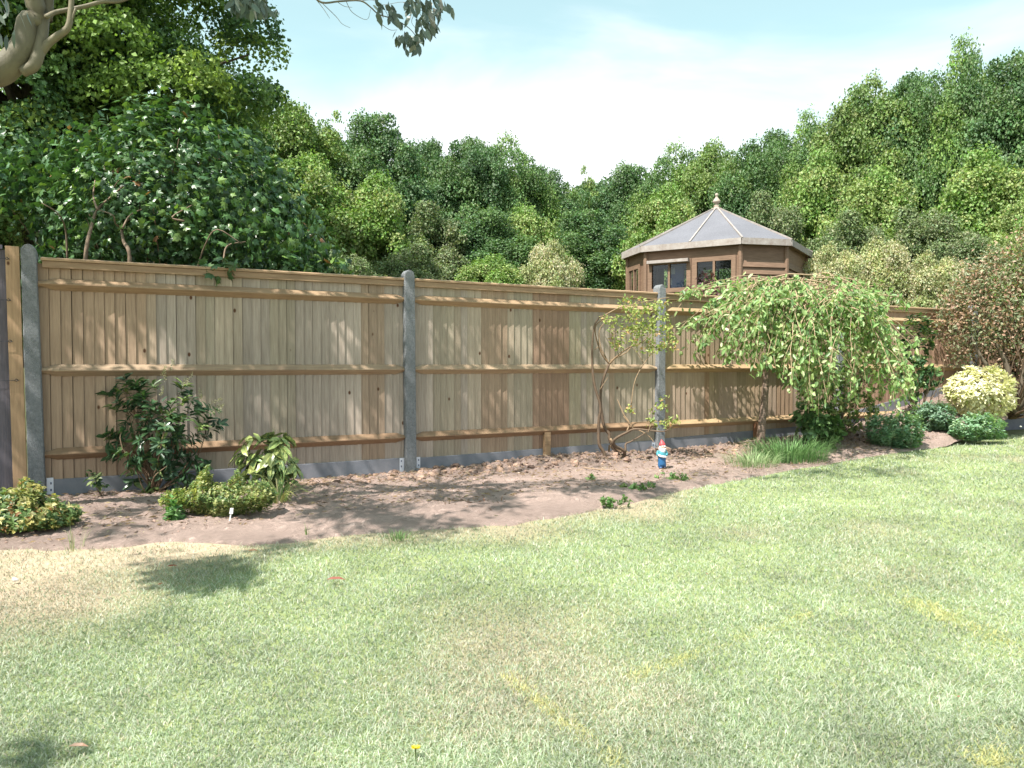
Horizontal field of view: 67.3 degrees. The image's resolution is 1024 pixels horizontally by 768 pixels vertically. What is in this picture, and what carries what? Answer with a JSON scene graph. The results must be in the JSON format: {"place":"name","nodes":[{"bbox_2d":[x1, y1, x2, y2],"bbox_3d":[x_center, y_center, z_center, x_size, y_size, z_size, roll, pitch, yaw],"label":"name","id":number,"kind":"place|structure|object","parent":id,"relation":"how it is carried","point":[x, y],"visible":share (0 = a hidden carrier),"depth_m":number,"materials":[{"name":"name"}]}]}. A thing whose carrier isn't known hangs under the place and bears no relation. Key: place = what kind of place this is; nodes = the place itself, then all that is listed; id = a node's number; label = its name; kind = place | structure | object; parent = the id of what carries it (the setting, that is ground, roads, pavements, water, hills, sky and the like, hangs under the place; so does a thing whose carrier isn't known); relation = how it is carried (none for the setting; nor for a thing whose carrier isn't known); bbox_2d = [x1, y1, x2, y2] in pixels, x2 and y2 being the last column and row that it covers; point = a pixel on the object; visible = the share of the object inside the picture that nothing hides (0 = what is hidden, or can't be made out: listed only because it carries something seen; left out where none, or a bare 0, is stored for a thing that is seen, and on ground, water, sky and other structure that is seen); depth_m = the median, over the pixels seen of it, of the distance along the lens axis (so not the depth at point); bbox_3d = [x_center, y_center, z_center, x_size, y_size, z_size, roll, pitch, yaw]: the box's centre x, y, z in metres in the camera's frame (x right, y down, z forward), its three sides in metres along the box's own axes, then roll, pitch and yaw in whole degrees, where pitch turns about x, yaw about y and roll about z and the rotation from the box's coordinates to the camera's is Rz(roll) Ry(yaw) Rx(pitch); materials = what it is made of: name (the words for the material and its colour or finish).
{"place":"outdoors","nodes":[
{"label":"outdoors","id":0,"kind":"place"},
{"bbox_2d":[24,375,27,477],"bbox_3d":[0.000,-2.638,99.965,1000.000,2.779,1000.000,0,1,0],"label":"ground","id":1,"kind":"structure","parent":0,"point":[25,424],"depth_m":7.15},
{"bbox_2d":[0,245,12,490],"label":"old fence","id":2,"kind":"object","parent":1,"relation":"on","point":[6,475],"visible":0.64,"depth_m":5.67,"materials":[{"name":"brown wood"}]},
{"bbox_2d":[0,213,40,336],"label":"bush","id":3,"kind":"object","parent":1,"relation":"on","point":[19,242],"visible":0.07,"depth_m":14.95,"materials":[{"name":"green plant"}]},
{"bbox_2d":[0,0,298,365],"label":"oak tree","id":4,"kind":"object","parent":1,"relation":"on","point":[94,56],"visible":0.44,"depth_m":14.89,"materials":[{"name":"green plant"}]},
{"bbox_2d":[0,80,358,314],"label":"lobed leaf shrub","id":5,"kind":"object","parent":1,"relation":"on","point":[190,236],"visible":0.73,"depth_m":7.35,"materials":[{"name":"green plant"}]},
{"bbox_2d":[221,183,323,271],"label":"oak tree","id":6,"kind":"object","parent":1,"relation":"on","point":[291,251],"visible":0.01,"depth_m":19.38,"materials":[{"name":"green plant"}]},
{"bbox_2d":[222,85,352,219],"bbox_3d":[-8.543,-5.738,28.783,5.467,10.735,5.729,-1,2,-42],"label":"oak tree","id":7,"kind":"object","parent":1,"relation":"on","point":[299,138],"visible":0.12,"depth_m":28.07,"materials":[{"name":"green plant"}]},
{"bbox_2d":[231,145,381,270],"bbox_3d":[-6.522,-3.889,23.892,4.895,7.179,5.008,1,2,25],"label":"oak tree","id":8,"kind":"object","parent":1,"relation":"on","point":[313,175],"visible":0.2,"depth_m":23.14,"materials":[{"name":"green plant"}]},
{"bbox_2d":[311,110,351,174],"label":"oak tree","id":9,"kind":"object","parent":1,"relation":"on","point":[336,113],"depth_m":32.00,"materials":[{"name":"green plant"}]},
{"bbox_2d":[328,250,382,275],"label":"bush","id":10,"kind":"object","parent":1,"relation":"on","point":[364,269],"visible":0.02,"depth_m":14.63,"materials":[{"name":"green plant"}]},
{"bbox_2d":[314,165,433,276],"bbox_3d":[-4.545,-3.666,25.014,4.427,6.658,4.326,1,2,44],"label":"oak tree","id":11,"kind":"object","parent":1,"relation":"on","point":[384,209],"visible":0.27,"depth_m":23.96,"materials":[{"name":"green plant"}]},
{"bbox_2d":[332,107,442,227],"bbox_3d":[-5.209,-5.624,30.811,5.374,10.462,5.142,0,1,6],"label":"oak tree","id":12,"kind":"object","parent":1,"relation":"on","point":[371,143],"visible":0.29,"depth_m":29.46,"materials":[{"name":"green plant"}]},
{"bbox_2d":[133,161,671,284],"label":"woodland","id":13,"kind":"object","parent":1,"relation":"on","point":[610,177],"depth_m":42.49,"materials":[{"name":"green plant"}]},
{"bbox_2d":[369,241,451,279],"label":"bush","id":14,"kind":"object","parent":1,"relation":"on","point":[426,267],"visible":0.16,"depth_m":20.52,"materials":[{"name":"green plant"}]},
{"bbox_2d":[378,198,473,280],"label":"oak tree","id":15,"kind":"object","parent":1,"relation":"on","point":[448,257],"visible":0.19,"depth_m":25.14,"materials":[{"name":"green plant"}]},
{"bbox_2d":[411,136,461,219],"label":"oak tree","id":16,"kind":"object","parent":1,"relation":"on","point":[430,147],"visible":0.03,"depth_m":35.00,"materials":[{"name":"green plant"}]},
{"bbox_2d":[427,134,513,227],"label":"oak tree","id":17,"kind":"object","parent":1,"relation":"on","point":[472,160],"visible":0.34,"depth_m":33.44,"materials":[{"name":"green plant"}]},
{"bbox_2d":[420,205,539,280],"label":"oak tree","id":18,"kind":"object","parent":1,"relation":"on","point":[492,233],"visible":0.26,"depth_m":25.85,"materials":[{"name":"green plant"}]},
{"bbox_2d":[453,253,526,284],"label":"bush","id":19,"kind":"object","parent":1,"relation":"on","point":[481,270],"visible":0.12,"depth_m":16.62,"materials":[{"name":"green plant"}]},
{"bbox_2d":[468,129,565,235],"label":"oak tree","id":20,"kind":"object","parent":1,"relation":"on","point":[534,186],"visible":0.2,"depth_m":34.85,"materials":[{"name":"green plant"}]},
{"bbox_2d":[20,244,1023,496],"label":"garden fence","id":21,"kind":"object","parent":1,"relation":"on","point":[342,374],"visible":0.56,"depth_m":6.96,"materials":[{"name":"brown wood"}]},
{"bbox_2d":[500,199,582,285],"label":"oak tree","id":22,"kind":"object","parent":1,"relation":"on","point":[529,222],"visible":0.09,"depth_m":27.35,"materials":[{"name":"green plant"}]},
{"bbox_2d":[515,238,585,287],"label":"bush","id":23,"kind":"object","parent":1,"relation":"on","point":[556,269],"visible":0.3,"depth_m":18.61,"materials":[{"name":"green plant"}]},
{"bbox_2d":[524,163,588,287],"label":"oak tree","id":24,"kind":"object","parent":1,"relation":"on","point":[570,200],"visible":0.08,"depth_m":36.92,"materials":[{"name":"green plant"}]},
{"bbox_2d":[564,165,612,218],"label":"oak tree","id":25,"kind":"object","parent":1,"relation":"on","point":[587,190],"visible":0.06,"depth_m":40.10,"materials":[{"name":"green plant"}]},
{"bbox_2d":[554,207,632,289],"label":"oak tree","id":26,"kind":"object","parent":1,"relation":"on","point":[591,247],"visible":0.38,"depth_m":28.44,"materials":[{"name":"green plant"}]},
{"bbox_2d":[587,159,649,279],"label":"oak tree","id":27,"kind":"object","parent":1,"relation":"on","point":[615,198],"visible":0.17,"depth_m":38.77,"materials":[{"name":"green plant"}]},
{"bbox_2d":[606,180,711,289],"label":"oak tree","id":28,"kind":"object","parent":1,"relation":"on","point":[659,214],"visible":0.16,"depth_m":27.29,"materials":[{"name":"green plant"}]},
{"bbox_2d":[617,136,708,272],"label":"oak tree","id":29,"kind":"object","parent":1,"relation":"on","point":[652,182],"visible":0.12,"depth_m":37.24,"materials":[{"name":"green plant"}]},
{"bbox_2d":[684,271,726,295],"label":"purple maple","id":30,"kind":"object","parent":1,"relation":"on","point":[713,276],"visible":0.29,"depth_m":11.07,"materials":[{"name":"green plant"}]},
{"bbox_2d":[678,136,742,284],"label":"oak tree","id":31,"kind":"object","parent":1,"relation":"on","point":[699,173],"visible":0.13,"depth_m":34.96,"materials":[{"name":"green plant"}]},
{"bbox_2d":[621,193,812,295],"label":"summerhouse","id":32,"kind":"structure","parent":1,"relation":"on","point":[717,237],"depth_m":14.06,"materials":[{"name":"brown wood"}]},
{"bbox_2d":[627,264,640,290],"bbox_3d":[2.379,-2.005,14.996,0.036,0.590,0.640,0,1,-13],"label":"window","id":33,"kind":"structure","parent":32,"relation":"in","point":[633,275],"depth_m":14.98,"materials":[{"name":"brown wood"}]},
{"bbox_2d":[652,267,656,288],"bbox_3d":[2.946,-2.104,16.368,0.036,0.920,0.787,1,2,32],"label":"window","id":34,"kind":"structure","parent":32,"relation":"in","point":[654,270],"depth_m":16.51,"materials":[{"name":"grey glass"}]},
{"bbox_2d":[647,258,690,292],"bbox_3d":[2.871,-1.988,14.154,0.830,0.600,0.127,1,2,32],"label":"window","id":35,"kind":"structure","parent":32,"relation":"in","point":[681,260],"depth_m":14.13,"materials":[{"name":"brown wood"}]},
{"bbox_2d":[692,255,735,290],"bbox_3d":[3.609,-1.978,13.751,0.784,0.600,0.025,1,2,32],"label":"window","id":36,"kind":"structure","parent":32,"relation":"in","point":[728,257],"depth_m":13.74,"materials":[{"name":"brown wood"}]},
{"bbox_2d":[701,265,730,281],"bbox_3d":[4.479,-2.113,16.702,0.843,0.920,0.025,1,2,32],"label":"window","id":37,"kind":"structure","parent":32,"relation":"in","point":[716,265],"depth_m":16.70,"materials":[{"name":"brown wood"}]},
{"bbox_2d":[706,126,795,284],"bbox_3d":[10.435,-5.710,32.852,4.916,10.436,5.205,1,2,39],"label":"oak tree","id":38,"kind":"object","parent":1,"relation":"on","point":[735,188],"visible":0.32,"depth_m":31.90,"materials":[{"name":"green plant"}]},
{"bbox_2d":[722,188,812,276],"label":"oak tree","id":39,"kind":"object","parent":1,"relation":"on","point":[780,220],"visible":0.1,"depth_m":21.55,"materials":[{"name":"green plant"}]},
{"bbox_2d":[750,103,823,218],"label":"oak tree","id":40,"kind":"object","parent":1,"relation":"on","point":[793,161],"visible":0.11,"depth_m":30.41,"materials":[{"name":"green plant"}]},
{"bbox_2d":[771,140,865,259],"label":"oak tree","id":41,"kind":"object","parent":1,"relation":"on","point":[813,190],"visible":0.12,"depth_m":23.10,"materials":[{"name":"green plant"}]},
{"bbox_2d":[802,241,869,299],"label":"bush","id":42,"kind":"object","parent":1,"relation":"on","point":[834,265],"visible":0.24,"depth_m":14.69,"materials":[{"name":"green plant"}]},
{"bbox_2d":[806,207,890,263],"bbox_3d":[7.589,-2.047,16.948,2.259,3.578,2.482,1,2,28],"label":"bush","id":43,"kind":"object","parent":1,"relation":"on","point":[850,238],"visible":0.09,"depth_m":16.61,"materials":[{"name":"green plant"}]},
{"bbox_2d":[806,68,922,236],"bbox_3d":[11.443,-5.235,24.886,3.856,9.850,4.041,0,2,-16],"label":"oak tree","id":44,"kind":"object","parent":1,"relation":"on","point":[855,120],"visible":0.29,"depth_m":23.87,"materials":[{"name":"green plant"}]},
{"bbox_2d":[817,158,922,246],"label":"oak tree","id":45,"kind":"object","parent":1,"relation":"on","point":[877,198],"visible":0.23,"depth_m":20.43,"materials":[{"name":"green plant"}]},
{"bbox_2d":[843,235,925,305],"bbox_3d":[7.422,-1.603,15.586,1.849,2.781,1.975,0,1,13],"label":"bush","id":46,"kind":"object","parent":1,"relation":"on","point":[888,265],"visible":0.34,"depth_m":14.96,"materials":[{"name":"green plant"}]},
{"bbox_2d":[871,69,940,201],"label":"oak tree","id":47,"kind":"object","parent":1,"relation":"on","point":[902,87],"visible":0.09,"depth_m":23.82,"materials":[{"name":"green plant"}]},
{"bbox_2d":[887,249,971,309],"bbox_3d":[8.023,-1.381,15.040,1.821,2.474,1.704,1,2,38],"label":"bush","id":48,"kind":"object","parent":1,"relation":"on","point":[924,290],"visible":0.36,"depth_m":14.57,"materials":[{"name":"green plant"}]},
{"bbox_2d":[889,204,985,303],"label":"oak tree","id":49,"kind":"object","parent":1,"relation":"on","point":[919,233],"visible":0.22,"depth_m":17.52,"materials":[{"name":"green plant"}]},
{"bbox_2d":[893,26,1017,214],"bbox_3d":[13.253,-5.421,22.900,3.935,10.344,3.739,-1,2,-34],"label":"oak tree","id":50,"kind":"object","parent":1,"relation":"on","point":[929,165],"visible":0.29,"depth_m":22.28,"materials":[{"name":"green plant"}]},
{"bbox_2d":[901,140,1023,246],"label":"oak tree","id":51,"kind":"object","parent":1,"relation":"on","point":[972,191],"visible":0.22,"depth_m":18.24,"materials":[{"name":"green plant"}]},
{"bbox_2d":[922,229,1005,310],"bbox_3d":[9.232,-1.765,15.990,1.949,3.001,2.141,1,2,43],"label":"bush","id":52,"kind":"object","parent":1,"relation":"on","point":[965,244],"visible":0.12,"depth_m":15.63,"materials":[{"name":"green plant"}]},
{"bbox_2d":[931,46,1023,215],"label":"oak tree","id":53,"kind":"object","parent":1,"relation":"on","point":[1007,136],"visible":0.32,"depth_m":21.11,"materials":[{"name":"green plant"}]},
{"bbox_2d":[985,210,1023,311],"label":"bush","id":54,"kind":"object","parent":1,"relation":"on","point":[1020,221],"visible":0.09,"depth_m":13.86,"materials":[{"name":"green plant"}]},
{"bbox_2d":[987,187,1023,266],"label":"oak tree","id":55,"kind":"object","parent":1,"relation":"on","point":[1009,214],"visible":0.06,"depth_m":16.85,"materials":[{"name":"green plant"}]},
{"bbox_2d":[0,390,1007,550],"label":"flower bed","id":56,"kind":"object","parent":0,"point":[520,507],"visible":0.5,"depth_m":5.34,"materials":[{"name":"soil"}]},
{"bbox_2d":[5,246,26,494],"bbox_3d":[-3.647,-0.026,5.665,0.118,1.965,0.035,-1,2,-29],"label":"fence plank","id":57,"kind":"object","parent":56,"relation":"on","point":[16,366],"visible":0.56,"depth_m":5.65,"materials":[{"name":"brown wood"}]},
{"bbox_2d":[0,477,85,534],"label":"spirea shrub","id":58,"kind":"object","parent":56,"relation":"on","point":[24,511],"visible":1,"depth_m":4.43,"materials":[{"name":"green plant"}]},
{"bbox_2d":[59,527,89,551],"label":"seedling grass","id":59,"kind":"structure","parent":56,"relation":"on","point":[72,546],"depth_m":4.13,"materials":[{"name":"green plant"}]},
{"bbox_2d":[84,470,110,497],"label":"laurel sprig","id":60,"kind":"object","parent":56,"relation":"on","point":[98,484],"visible":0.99,"depth_m":5.70,"materials":[{"name":"green plant"}]},
{"bbox_2d":[95,359,228,493],"bbox_3d":[-2.659,0.346,5.895,1.044,1.090,0.538,0,1,0],"label":"laurel shrub","id":61,"kind":"object","parent":56,"relation":"on","point":[162,447],"visible":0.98,"depth_m":5.82,"materials":[{"name":"green plant"}]},
{"bbox_2d":[162,495,187,520],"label":"leafy weed","id":62,"kind":"object","parent":56,"relation":"on","point":[172,514],"visible":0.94,"depth_m":4.71,"materials":[{"name":"green plant"}]},
{"bbox_2d":[158,464,278,516],"bbox_3d":[-1.873,0.687,4.902,0.804,0.350,0.397,0,1,0],"label":"golden hebe","id":63,"kind":"object","parent":56,"relation":"on","point":[214,499],"visible":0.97,"depth_m":4.83,"materials":[{"name":"green plant"}]},
{"bbox_2d":[228,430,303,490],"bbox_3d":[-1.835,0.618,5.709,0.560,0.569,0.359,0,2,-15],"label":"spotted laurel","id":64,"kind":"object","parent":56,"relation":"on","point":[271,463],"visible":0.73,"depth_m":5.65,"materials":[{"name":"green plant"}]},
{"bbox_2d":[239,467,329,504],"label":"strap leaf plant","id":65,"kind":"object","parent":56,"relation":"on","point":[282,496],"visible":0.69,"depth_m":5.31,"materials":[{"name":"green plant"}]},
{"bbox_2d":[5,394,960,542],"bbox_3d":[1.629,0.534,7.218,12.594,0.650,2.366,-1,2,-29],"label":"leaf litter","id":66,"kind":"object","parent":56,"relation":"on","point":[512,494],"visible":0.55,"depth_m":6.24,"materials":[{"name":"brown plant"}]},
{"bbox_2d":[585,473,595,479],"bbox_3d":[0.651,0.771,6.364,0.114,0.063,0.080,-1,2,-41],"label":"weed patch","id":67,"kind":"object","parent":56,"relation":"on","point":[592,476],"visible":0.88,"depth_m":6.36,"materials":[{"name":"green plant"}]},
{"bbox_2d":[583,467,622,471],"bbox_3d":[0.798,0.764,6.874,0.393,0.016,0.072,1,2,34],"label":"fallen stick","id":68,"kind":"object","parent":56,"relation":"on","point":[602,469],"visible":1,"depth_m":6.83,"materials":[{"name":"brown wood"}]},
{"bbox_2d":[598,494,633,508],"bbox_3d":[0.720,0.832,5.357,0.246,0.133,0.154,0,1,0],"label":"weed patch","id":69,"kind":"object","parent":56,"relation":"on","point":[609,503],"visible":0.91,"depth_m":5.33,"materials":[{"name":"green plant"}]},
{"bbox_2d":[591,294,680,457],"bbox_3d":[1.228,-0.047,7.616,0.878,1.714,1.133,0,1,0],"label":"arching shrub","id":70,"kind":"object","parent":56,"relation":"on","point":[613,445],"visible":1,"depth_m":7.60,"materials":[{"name":"green plant"}]},
{"bbox_2d":[619,481,655,490],"bbox_3d":[0.978,0.788,5.956,0.287,0.079,0.178,0,1,0],"label":"weed patch","id":71,"kind":"object","parent":56,"relation":"on","point":[634,486],"visible":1,"depth_m":5.93,"materials":[{"name":"green plant"}]},
{"bbox_2d":[656,439,667,468],"bbox_3d":[1.385,0.646,7.098,0.099,0.270,0.090,1,2,39],"label":"garden gnome","id":72,"kind":"object","parent":56,"relation":"on","point":[662,453],"visible":0.98,"depth_m":7.08,"materials":[{"name":"blue"}]},
{"bbox_2d":[654,472,688,480],"bbox_3d":[1.346,0.777,6.466,0.303,0.110,0.189,0,1,0],"label":"weed patch","id":73,"kind":"object","parent":56,"relation":"on","point":[673,476],"visible":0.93,"depth_m":6.46,"materials":[{"name":"green plant"}]},
{"bbox_2d":[704,448,786,468],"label":"pale grass tuft","id":74,"kind":"object","parent":56,"relation":"on","point":[755,461],"visible":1,"depth_m":7.20,"materials":[{"name":"green plant"}]},
{"bbox_2d":[731,433,838,463],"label":"grass tuft","id":75,"kind":"object","parent":56,"relation":"on","point":[795,454],"visible":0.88,"depth_m":7.63,"materials":[{"name":"green plant"}]},
{"bbox_2d":[670,271,923,448],"bbox_3d":[3.213,-0.199,8.305,2.900,2.080,1.495,0,2,-16],"label":"weeping cherry","id":76,"kind":"object","parent":56,"relation":"on","point":[802,311],"visible":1,"depth_m":8.07,"materials":[{"name":"green plant"}]},
{"bbox_2d":[789,399,847,449],"bbox_3d":[3.405,0.458,8.589,0.661,0.614,0.444,0,1,0],"label":"leafy undershrub","id":77,"kind":"object","parent":56,"relation":"on","point":[828,424],"visible":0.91,"depth_m":8.52,"materials":[{"name":"green plant"}]},
{"bbox_2d":[795,326,884,439],"bbox_3d":[3.950,-0.036,9.286,1.113,1.460,0.571,0,2,-19],"label":"variegated shrub","id":78,"kind":"object","parent":56,"relation":"on","point":[848,422],"visible":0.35,"depth_m":9.14,"materials":[{"name":"green plant"}]},
{"bbox_2d":[864,410,927,448],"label":"herb clump","id":79,"kind":"object","parent":56,"relation":"on","point":[907,433],"visible":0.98,"depth_m":8.90,"materials":[{"name":"green plant"}]},
{"bbox_2d":[895,312,944,420],"bbox_3d":[5.241,-0.220,9.963,0.680,1.411,0.444,0,1,-15],"label":"rose bush","id":80,"kind":"object","parent":56,"relation":"on","point":[919,363],"visible":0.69,"depth_m":9.87,"materials":[{"name":"green plant"}]},
{"bbox_2d":[910,400,959,430],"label":"herb clump","id":81,"kind":"object","parent":56,"relation":"on","point":[938,418],"visible":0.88,"depth_m":9.70,"materials":[{"name":"green plant"}]},
{"bbox_2d":[925,216,1023,419],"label":"shrub","id":82,"kind":"object","parent":56,"relation":"on","point":[1015,367],"visible":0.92,"depth_m":10.54,"materials":[{"name":"brown plant"}]},
{"bbox_2d":[943,411,1007,441],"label":"herb clump","id":83,"kind":"object","parent":56,"relation":"on","point":[977,430],"visible":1,"depth_m":9.58,"materials":[{"name":"green plant"}]},
{"bbox_2d":[939,363,1019,416],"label":"cream shrub","id":84,"kind":"object","parent":56,"relation":"on","point":[974,401],"visible":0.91,"depth_m":10.09,"materials":[{"name":"yellow plant"}]},
{"bbox_2d":[0,429,1023,767],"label":"lawn","id":85,"kind":"structure","parent":0,"point":[632,509],"depth_m":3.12,"materials":[{"name":"green plant"}]},
{"bbox_2d":[69,743,87,745],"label":"fallen leaf","id":86,"kind":"object","parent":85,"relation":"on","point":[78,744],"visible":1,"depth_m":1.96,"materials":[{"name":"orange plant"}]},
{"bbox_2d":[0,0,454,87],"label":"gum tree","id":87,"kind":"object","parent":85,"relation":"on","point":[27,47],"visible":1,"depth_m":4.07,"materials":[{"name":"green plant"}]},
{"bbox_2d":[377,528,421,541],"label":"dark grass tuft","id":88,"kind":"object","parent":85,"relation":"on","point":[399,535],"visible":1,"depth_m":4.26,"materials":[{"name":"green plant"}]},
{"bbox_2d":[411,745,419,759],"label":"dandelion","id":89,"kind":"object","parent":85,"relation":"on","point":[415,747],"visible":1,"depth_m":1.94,"materials":[{"name":"yellow plant"}]},
{"bbox_2d":[2,0,1023,249],"label":"sky","id":90,"kind":"structure","parent":0,"point":[596,85],"materials":[{"name":"blue"}]},
{"bbox_2d":[667,266,683,287],"bbox_3d":[3.110,-1.301,14.646,0.330,1.860,0.034,1,2,32],"label":"window pane","id":91,"kind":"structure","parent":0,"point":[677,277],"depth_m":14.60,"materials":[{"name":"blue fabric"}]}
]}

